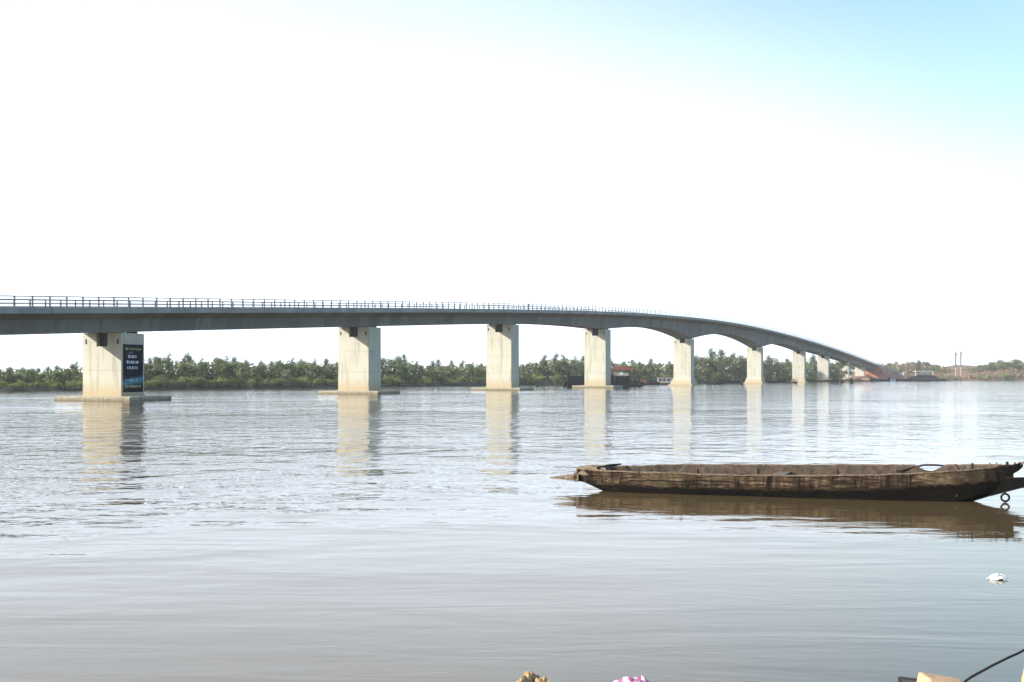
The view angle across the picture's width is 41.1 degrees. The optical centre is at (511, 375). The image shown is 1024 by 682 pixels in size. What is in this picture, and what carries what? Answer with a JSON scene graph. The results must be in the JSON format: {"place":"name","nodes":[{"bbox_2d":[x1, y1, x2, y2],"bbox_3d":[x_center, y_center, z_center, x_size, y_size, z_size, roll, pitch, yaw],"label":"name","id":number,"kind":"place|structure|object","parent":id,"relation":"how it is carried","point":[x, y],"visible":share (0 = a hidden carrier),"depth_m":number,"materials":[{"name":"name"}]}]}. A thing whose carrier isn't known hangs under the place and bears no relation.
{"place":"outdoors","nodes":[
{"label":"outdoors","id":0,"kind":"place"},
{"bbox_2d":[0,380,1023,681],"bbox_3d":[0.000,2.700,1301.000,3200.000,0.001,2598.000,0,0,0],"label":"water","id":1,"kind":"structure","parent":0,"point":[404,534],"depth_m":22.25,"materials":[{"name":"grey liquid"}]},
{"bbox_2d":[562,366,643,386],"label":"ferry","id":2,"kind":"object","parent":1,"relation":"on","point":[623,379],"visible":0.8,"depth_m":323.18,"materials":[{"name":"metal"}]},
{"bbox_2d":[631,379,659,384],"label":"pirogue","id":3,"kind":"object","parent":1,"relation":"on","point":[646,383],"visible":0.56,"depth_m":402.52,"materials":[{"name":"grey wood"}]},
{"bbox_2d":[647,377,672,384],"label":"cabin boat","id":4,"kind":"object","parent":1,"relation":"on","point":[665,380],"visible":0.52,"depth_m":420.93,"materials":[{"name":"metal"}]},
{"bbox_2d":[716,378,744,382],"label":"pirogue","id":5,"kind":"object","parent":1,"relation":"on","point":[729,381],"visible":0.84,"depth_m":518.40,"materials":[{"name":"grey wood"}]},
{"bbox_2d":[765,378,785,382],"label":"pirogue","id":6,"kind":"object","parent":1,"relation":"on","point":[777,381],"visible":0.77,"depth_m":539.28,"materials":[{"name":"grey wood"}]},
{"bbox_2d":[549,461,1023,502],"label":"canoe","id":7,"kind":"object","parent":1,"relation":"on","point":[969,482],"visible":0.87,"depth_m":30.31,"materials":[{"name":"brown wood"}]},
{"bbox_2d":[806,379,838,381],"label":"pirogue","id":8,"kind":"object","parent":1,"relation":"on","point":[834,380],"visible":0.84,"depth_m":626.92,"materials":[{"name":"grey wood"}]},
{"bbox_2d":[910,371,953,380],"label":"ferry","id":9,"kind":"object","parent":1,"relation":"on","point":[922,376],"visible":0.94,"depth_m":708.13,"materials":[{"name":"metal"}]},
{"bbox_2d":[987,573,1008,579],"bbox_3d":[6.451,2.663,18.121,0.250,0.087,0.200,0,0,0],"label":"plastic scrap","id":10,"kind":"object","parent":1,"relation":"on","point":[995,576],"visible":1,"depth_m":18.06,"materials":[{"name":"white paint"}]},
{"bbox_2d":[0,365,1023,391],"bbox_3d":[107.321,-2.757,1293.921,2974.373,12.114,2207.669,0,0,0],"label":"bank","id":11,"kind":"structure","parent":0,"point":[171,386],"depth_m":334.59,"materials":[{"name":"plant"}]},
{"bbox_2d":[0,367,13,385],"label":"mangrove tree","id":12,"kind":"object","parent":11,"relation":"on","point":[9,371],"visible":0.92,"depth_m":245.24,"materials":[{"name":"green plant"}]},
{"bbox_2d":[4,370,21,385],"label":"mangrove tree","id":13,"kind":"object","parent":11,"relation":"on","point":[19,376],"visible":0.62,"depth_m":248.79,"materials":[{"name":"green plant"}]},
{"bbox_2d":[9,380,28,389],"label":"mangrove bush","id":14,"kind":"object","parent":11,"relation":"on","point":[23,384],"visible":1,"depth_m":239.58,"materials":[{"name":"green plant"}]},
{"bbox_2d":[20,368,36,384],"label":"mangrove tree","id":15,"kind":"object","parent":11,"relation":"on","point":[30,373],"visible":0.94,"depth_m":247.66,"materials":[{"name":"green plant"}]},
{"bbox_2d":[27,381,43,388],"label":"mangrove bush","id":16,"kind":"object","parent":11,"relation":"on","point":[37,384],"visible":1,"depth_m":244.35,"materials":[{"name":"green plant"}]},
{"bbox_2d":[29,370,45,385],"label":"mangrove tree","id":17,"kind":"object","parent":11,"relation":"on","point":[39,377],"visible":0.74,"depth_m":251.60,"materials":[{"name":"green plant"}]},
{"bbox_2d":[43,379,57,387],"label":"mangrove bush","id":18,"kind":"object","parent":11,"relation":"on","point":[47,385],"visible":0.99,"depth_m":247.22,"materials":[{"name":"green plant"}]},
{"bbox_2d":[46,371,63,383],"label":"mangrove tree","id":19,"kind":"object","parent":11,"relation":"on","point":[59,375],"visible":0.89,"depth_m":255.71,"materials":[{"name":"green plant"}]},
{"bbox_2d":[63,369,78,385],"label":"mangrove tree","id":20,"kind":"object","parent":11,"relation":"on","point":[75,371],"visible":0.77,"depth_m":256.74,"materials":[{"name":"green plant"}]},
{"bbox_2d":[65,379,76,388],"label":"mangrove bush","id":21,"kind":"object","parent":11,"relation":"on","point":[70,384],"visible":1,"depth_m":250.94,"materials":[{"name":"green plant"}]},
{"bbox_2d":[146,379,156,387],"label":"mangrove bush","id":22,"kind":"object","parent":11,"relation":"on","point":[151,383],"visible":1,"depth_m":269.46,"materials":[{"name":"green plant"}]},
{"bbox_2d":[144,358,164,382],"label":"mangrove tree","id":23,"kind":"object","parent":11,"relation":"on","point":[148,371],"visible":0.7,"depth_m":278.79,"materials":[{"name":"green plant"}]},
{"bbox_2d":[150,374,175,386],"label":"mangrove bush","id":24,"kind":"object","parent":11,"relation":"on","point":[167,381],"visible":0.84,"depth_m":272.88,"materials":[{"name":"green plant"}]},
{"bbox_2d":[152,356,174,379],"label":"mangrove tree","id":25,"kind":"object","parent":11,"relation":"on","point":[167,364],"visible":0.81,"depth_m":281.58,"materials":[{"name":"green plant"}]},
{"bbox_2d":[171,364,185,380],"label":"mangrove tree","id":26,"kind":"object","parent":11,"relation":"on","point":[181,366],"visible":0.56,"depth_m":287.88,"materials":[{"name":"green plant"}]},
{"bbox_2d":[174,376,194,387],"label":"mangrove bush","id":27,"kind":"object","parent":11,"relation":"on","point":[186,379],"visible":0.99,"depth_m":276.99,"materials":[{"name":"green plant"}]},
{"bbox_2d":[178,359,201,384],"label":"mangrove tree","id":28,"kind":"object","parent":11,"relation":"on","point":[190,366],"visible":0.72,"depth_m":288.59,"materials":[{"name":"green plant"}]},
{"bbox_2d":[189,377,206,386],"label":"mangrove bush","id":29,"kind":"object","parent":11,"relation":"on","point":[197,380],"visible":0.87,"depth_m":281.73,"materials":[{"name":"green plant"}]},
{"bbox_2d":[188,361,209,384],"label":"mangrove tree","id":30,"kind":"object","parent":11,"relation":"on","point":[191,370],"visible":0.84,"depth_m":286.87,"materials":[{"name":"green plant"}]},
{"bbox_2d":[191,379,210,386],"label":"mangrove bush","id":31,"kind":"object","parent":11,"relation":"on","point":[203,383],"visible":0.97,"depth_m":282.46,"materials":[{"name":"green plant"}]},
{"bbox_2d":[199,357,223,381],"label":"mangrove tree","id":32,"kind":"object","parent":11,"relation":"on","point":[211,375],"visible":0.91,"depth_m":290.12,"materials":[{"name":"green plant"}]},
{"bbox_2d":[207,376,228,386],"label":"mangrove bush","id":33,"kind":"object","parent":11,"relation":"on","point":[218,380],"visible":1,"depth_m":286.23,"materials":[{"name":"green plant"}]},
{"bbox_2d":[213,365,232,378],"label":"mangrove tree","id":34,"kind":"object","parent":11,"relation":"on","point":[226,374],"visible":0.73,"depth_m":296.40,"materials":[{"name":"green plant"}]},
{"bbox_2d":[212,359,238,384],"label":"mangrove tree","id":35,"kind":"object","parent":11,"relation":"on","point":[232,366],"visible":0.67,"depth_m":297.11,"materials":[{"name":"green plant"}]},
{"bbox_2d":[220,376,238,386],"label":"mangrove bush","id":36,"kind":"object","parent":11,"relation":"on","point":[231,382],"visible":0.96,"depth_m":288.98,"materials":[{"name":"green plant"}]},
{"bbox_2d":[233,377,247,386],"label":"mangrove bush","id":37,"kind":"object","parent":11,"relation":"on","point":[241,382],"visible":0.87,"depth_m":292.54,"materials":[{"name":"green plant"}]},
{"bbox_2d":[234,361,251,382],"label":"mangrove tree","id":38,"kind":"object","parent":11,"relation":"on","point":[240,364],"visible":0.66,"depth_m":303.12,"materials":[{"name":"green plant"}]},
{"bbox_2d":[249,362,266,379],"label":"mangrove tree","id":39,"kind":"object","parent":11,"relation":"on","point":[256,369],"visible":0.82,"depth_m":303.90,"materials":[{"name":"green plant"}]},
{"bbox_2d":[253,376,267,385],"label":"mangrove bush","id":40,"kind":"object","parent":11,"relation":"on","point":[258,379],"visible":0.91,"depth_m":297.87,"materials":[{"name":"green plant"}]},
{"bbox_2d":[254,365,270,383],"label":"mangrove tree","id":41,"kind":"object","parent":11,"relation":"on","point":[265,368],"visible":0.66,"depth_m":306.34,"materials":[{"name":"green plant"}]},
{"bbox_2d":[268,378,284,385],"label":"mangrove bush","id":42,"kind":"object","parent":11,"relation":"on","point":[280,380],"visible":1,"depth_m":302.43,"materials":[{"name":"green plant"}]},
{"bbox_2d":[266,360,287,383],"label":"mangrove tree","id":43,"kind":"object","parent":11,"relation":"on","point":[275,368],"visible":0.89,"depth_m":308.76,"materials":[{"name":"green plant"}]},
{"bbox_2d":[284,360,299,383],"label":"mangrove tree","id":44,"kind":"object","parent":11,"relation":"on","point":[288,366],"visible":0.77,"depth_m":315.42,"materials":[{"name":"green plant"}]},
{"bbox_2d":[288,376,307,385],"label":"mangrove bush","id":45,"kind":"object","parent":11,"relation":"on","point":[298,380],"visible":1,"depth_m":308.51,"materials":[{"name":"green plant"}]},
{"bbox_2d":[293,365,304,383],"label":"mangrove tree","id":46,"kind":"object","parent":11,"relation":"on","point":[300,367],"visible":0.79,"depth_m":315.30,"materials":[{"name":"green plant"}]},
{"bbox_2d":[299,376,313,386],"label":"mangrove bush","id":47,"kind":"object","parent":11,"relation":"on","point":[307,379],"visible":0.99,"depth_m":308.78,"materials":[{"name":"green plant"}]},
{"bbox_2d":[299,360,314,380],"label":"mangrove tree","id":48,"kind":"object","parent":11,"relation":"on","point":[307,374],"visible":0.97,"depth_m":315.65,"materials":[{"name":"green plant"}]},
{"bbox_2d":[312,363,330,383],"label":"mangrove tree","id":49,"kind":"object","parent":11,"relation":"on","point":[319,370],"visible":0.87,"depth_m":324.91,"materials":[{"name":"green plant"}]},
{"bbox_2d":[322,379,332,385],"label":"mangrove bush","id":50,"kind":"object","parent":11,"relation":"on","point":[326,382],"visible":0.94,"depth_m":316.16,"materials":[{"name":"green plant"}]},
{"bbox_2d":[323,362,337,382],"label":"mangrove tree","id":51,"kind":"object","parent":11,"relation":"on","point":[331,369],"visible":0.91,"depth_m":324.99,"materials":[{"name":"green plant"}]},
{"bbox_2d":[381,357,393,377],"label":"tall tree","id":52,"kind":"object","parent":11,"relation":"on","point":[387,369],"visible":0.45,"depth_m":349.71,"materials":[{"name":"grey plant"}]},
{"bbox_2d":[382,375,398,385],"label":"mangrove bush","id":53,"kind":"object","parent":11,"relation":"on","point":[388,379],"visible":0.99,"depth_m":337.07,"materials":[{"name":"green plant"}]},
{"bbox_2d":[384,358,404,379],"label":"mangrove tree","id":54,"kind":"object","parent":11,"relation":"on","point":[393,362],"visible":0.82,"depth_m":347.88,"materials":[{"name":"green plant"}]},
{"bbox_2d":[398,363,411,382],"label":"mangrove tree","id":55,"kind":"object","parent":11,"relation":"on","point":[403,366],"visible":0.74,"depth_m":352.12,"materials":[{"name":"green plant"}]},
{"bbox_2d":[403,374,420,385],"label":"mangrove bush","id":56,"kind":"object","parent":11,"relation":"on","point":[410,377],"visible":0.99,"depth_m":349.17,"materials":[{"name":"green plant"}]},
{"bbox_2d":[409,365,424,380],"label":"mangrove tree","id":57,"kind":"object","parent":11,"relation":"on","point":[420,370],"visible":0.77,"depth_m":359.93,"materials":[{"name":"green plant"}]},
{"bbox_2d":[0,351,837,386],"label":"woodland","id":58,"kind":"object","parent":11,"relation":"on","point":[552,369],"visible":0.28,"depth_m":375.14,"materials":[{"name":"green plant"}]},
{"bbox_2d":[419,377,432,384],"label":"mangrove bush","id":59,"kind":"object","parent":11,"relation":"on","point":[426,381],"visible":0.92,"depth_m":357.75,"materials":[{"name":"green plant"}]},
{"bbox_2d":[423,365,438,381],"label":"mangrove tree","id":60,"kind":"object","parent":11,"relation":"on","point":[428,373],"visible":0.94,"depth_m":364.52,"materials":[{"name":"green plant"}]},
{"bbox_2d":[435,359,442,377],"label":"tall tree","id":61,"kind":"object","parent":11,"relation":"on","point":[437,365],"visible":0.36,"depth_m":382.51,"materials":[{"name":"grey plant"}]},
{"bbox_2d":[436,376,449,384],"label":"mangrove bush","id":62,"kind":"object","parent":11,"relation":"on","point":[442,380],"visible":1,"depth_m":367.19,"materials":[{"name":"green plant"}]},
{"bbox_2d":[0,295,904,400],"bbox_3d":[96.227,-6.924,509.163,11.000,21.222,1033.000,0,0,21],"label":"road bridge","id":63,"kind":"structure","parent":11,"relation":"on","point":[108,332],"depth_m":201.21,"materials":[{"name":"concrete"}]},
{"bbox_2d":[123,344,142,391],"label":"banner","id":64,"kind":"object","parent":63,"relation":"attached to","point":[132,367],"visible":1,"depth_m":147.76,"materials":[{"name":"fabric"}]},
{"bbox_2d":[447,367,460,382],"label":"mangrove tree","id":65,"kind":"object","parent":11,"relation":"on","point":[454,375],"visible":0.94,"depth_m":377.49,"materials":[{"name":"green plant"}]},
{"bbox_2d":[463,364,483,382],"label":"mangrove tree","id":66,"kind":"object","parent":11,"relation":"on","point":[472,369],"visible":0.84,"depth_m":391.33,"materials":[{"name":"green plant"}]},
{"bbox_2d":[472,377,484,383],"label":"mangrove bush","id":67,"kind":"object","parent":11,"relation":"on","point":[478,380],"visible":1,"depth_m":387.53,"materials":[{"name":"green plant"}]},
{"bbox_2d":[524,366,535,376],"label":"mangrove tree","id":68,"kind":"object","parent":11,"relation":"on","point":[532,369],"visible":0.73,"depth_m":418.81,"materials":[{"name":"green plant"}]},
{"bbox_2d":[532,374,545,383],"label":"mangrove bush","id":69,"kind":"object","parent":11,"relation":"on","point":[539,378],"visible":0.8,"depth_m":414.76,"materials":[{"name":"green plant"}]},
{"bbox_2d":[536,360,551,379],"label":"mangrove tree","id":70,"kind":"object","parent":11,"relation":"on","point":[545,363],"visible":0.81,"depth_m":426.39,"materials":[{"name":"green plant"}]},
{"bbox_2d":[550,352,561,375],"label":"tall tree","id":71,"kind":"object","parent":11,"relation":"on","point":[555,356],"visible":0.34,"depth_m":445.32,"materials":[{"name":"grey plant"}]},
{"bbox_2d":[552,375,559,382],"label":"mangrove bush","id":72,"kind":"object","parent":11,"relation":"on","point":[555,379],"visible":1,"depth_m":423.27,"materials":[{"name":"green plant"}]},
{"bbox_2d":[548,360,566,377],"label":"mangrove tree","id":73,"kind":"object","parent":11,"relation":"on","point":[560,364],"visible":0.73,"depth_m":434.50,"materials":[{"name":"green plant"}]},
{"bbox_2d":[557,361,578,375],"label":"mangrove tree","id":74,"kind":"object","parent":11,"relation":"on","point":[573,366],"visible":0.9,"depth_m":435.37,"materials":[{"name":"green plant"}]},
{"bbox_2d":[569,359,583,375],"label":"mangrove tree","id":75,"kind":"object","parent":11,"relation":"on","point":[581,365],"visible":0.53,"depth_m":443.24,"materials":[{"name":"green plant"}]},
{"bbox_2d":[620,363,636,376],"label":"mangrove tree","id":76,"kind":"object","parent":11,"relation":"on","point":[634,367],"visible":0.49,"depth_m":462.91,"materials":[{"name":"green plant"}]},
{"bbox_2d":[635,364,646,376],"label":"mangrove tree","id":77,"kind":"object","parent":11,"relation":"on","point":[643,368],"visible":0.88,"depth_m":470.62,"materials":[{"name":"green plant"}]},
{"bbox_2d":[637,363,650,376],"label":"mangrove tree","id":78,"kind":"object","parent":11,"relation":"on","point":[641,365],"visible":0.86,"depth_m":474.49,"materials":[{"name":"green plant"}]},
{"bbox_2d":[645,363,662,380],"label":"mangrove tree","id":79,"kind":"object","parent":11,"relation":"on","point":[657,372],"visible":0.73,"depth_m":482.17,"materials":[{"name":"green plant"}]},
{"bbox_2d":[698,356,715,379],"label":"mangrove tree","id":80,"kind":"object","parent":11,"relation":"on","point":[709,370],"visible":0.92,"depth_m":523.47,"materials":[{"name":"green plant"}]},
{"bbox_2d":[705,348,717,373],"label":"tall tree","id":81,"kind":"object","parent":11,"relation":"on","point":[711,353],"visible":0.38,"depth_m":532.37,"materials":[{"name":"green plant"}]},
{"bbox_2d":[704,355,725,373],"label":"mangrove tree","id":82,"kind":"object","parent":11,"relation":"on","point":[719,366],"visible":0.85,"depth_m":525.77,"materials":[{"name":"green plant"}]},
{"bbox_2d":[710,372,720,381],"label":"mangrove bush","id":83,"kind":"object","parent":11,"relation":"on","point":[714,376],"visible":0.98,"depth_m":519.03,"materials":[{"name":"green plant"}]},
{"bbox_2d":[714,358,733,378],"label":"mangrove tree","id":84,"kind":"object","parent":11,"relation":"on","point":[726,361],"visible":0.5,"depth_m":538.18,"materials":[{"name":"green plant"}]},
{"bbox_2d":[718,348,729,370],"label":"tall tree","id":85,"kind":"object","parent":11,"relation":"on","point":[721,354],"visible":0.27,"depth_m":544.75,"materials":[{"name":"green plant"}]},
{"bbox_2d":[730,358,746,379],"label":"mangrove tree","id":86,"kind":"object","parent":11,"relation":"on","point":[744,361],"visible":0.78,"depth_m":551.78,"materials":[{"name":"green plant"}]},
{"bbox_2d":[763,359,770,378],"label":"mangrove tree","id":87,"kind":"object","parent":11,"relation":"on","point":[765,371],"visible":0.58,"depth_m":577.38,"materials":[{"name":"green plant"}]},
{"bbox_2d":[763,357,779,376],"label":"mangrove tree","id":88,"kind":"object","parent":11,"relation":"on","point":[772,360],"visible":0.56,"depth_m":585.18,"materials":[{"name":"green plant"}]},
{"bbox_2d":[776,361,790,377],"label":"mangrove tree","id":89,"kind":"object","parent":11,"relation":"on","point":[788,365],"visible":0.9,"depth_m":601.16,"materials":[{"name":"green plant"}]},
{"bbox_2d":[807,354,816,375],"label":"tall tree","id":90,"kind":"object","parent":11,"relation":"on","point":[815,361],"visible":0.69,"depth_m":653.52,"materials":[{"name":"green plant"}]},
{"bbox_2d":[836,362,847,379],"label":"mangrove tree","id":91,"kind":"object","parent":11,"relation":"on","point":[841,366],"visible":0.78,"depth_m":678.56,"materials":[{"name":"green plant"}]},
{"bbox_2d":[846,376,876,380],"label":"earth heap","id":92,"kind":"object","parent":11,"relation":"on","point":[863,378],"visible":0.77,"depth_m":689.92,"materials":[{"name":"soil"}]},
{"bbox_2d":[852,367,904,378],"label":"embankment","id":93,"kind":"structure","parent":11,"relation":"on","point":[878,372],"depth_m":803.30,"materials":[{"name":"soil"}]},
{"bbox_2d":[912,360,923,370],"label":"tall tree","id":94,"kind":"object","parent":11,"relation":"on","point":[918,364],"visible":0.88,"depth_m":804.50,"materials":[{"name":"green plant"}]},
{"bbox_2d":[879,360,1023,378],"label":"dry scrub","id":95,"kind":"object","parent":11,"relation":"on","point":[907,370],"visible":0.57,"depth_m":837.80,"materials":[{"name":"brown plant"}]},
{"bbox_2d":[976,364,988,371],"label":"mangrove tree","id":96,"kind":"object","parent":11,"relation":"on","point":[983,367],"visible":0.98,"depth_m":850.59,"materials":[{"name":"green plant"}]},
{"bbox_2d":[994,359,1006,369],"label":"mangrove tree","id":97,"kind":"object","parent":11,"relation":"on","point":[1000,363],"visible":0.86,"depth_m":866.27,"materials":[{"name":"green plant"}]},
{"bbox_2d":[1010,359,1022,370],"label":"mangrove tree","id":98,"kind":"object","parent":11,"relation":"on","point":[1014,365],"visible":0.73,"depth_m":873.50,"materials":[{"name":"green plant"}]},
{"bbox_2d":[0,0,1023,376],"label":"sky","id":99,"kind":"structure","parent":0,"point":[848,175],"materials":[{"name":"white"}]},
{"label":"near bank","id":100,"kind":"structure","parent":0,"visible":0},
{"bbox_2d":[516,670,539,681],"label":"rock","id":101,"kind":"object","parent":100,"relation":"on","point":[530,676],"visible":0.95,"depth_m":10.34,"materials":[{"name":"stone"}]},
{"bbox_2d":[535,676,548,681],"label":"rock","id":102,"kind":"object","parent":100,"relation":"on","point":[544,679],"visible":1,"depth_m":10.33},
{"bbox_2d":[614,675,649,681],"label":"cloth","id":103,"kind":"object","parent":100,"relation":"on","point":[641,678],"visible":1,"depth_m":10.35,"materials":[{"name":"fabric"}]},
{"bbox_2d":[898,677,916,681],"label":"wood plank","id":104,"kind":"object","parent":100,"relation":"on","point":[904,679],"visible":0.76,"depth_m":10.43,"materials":[{"name":"wood"}]},
{"bbox_2d":[917,672,961,681],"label":"clay block","id":105,"kind":"object","parent":100,"relation":"on","point":[924,677],"depth_m":10.15,"materials":[{"name":"beige"}]},
{"bbox_2d":[963,649,1023,681],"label":"mooring rope","id":106,"kind":"object","parent":105,"relation":"attached to","point":[991,666],"visible":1,"depth_m":10.59,"materials":[{"name":"fabric"}]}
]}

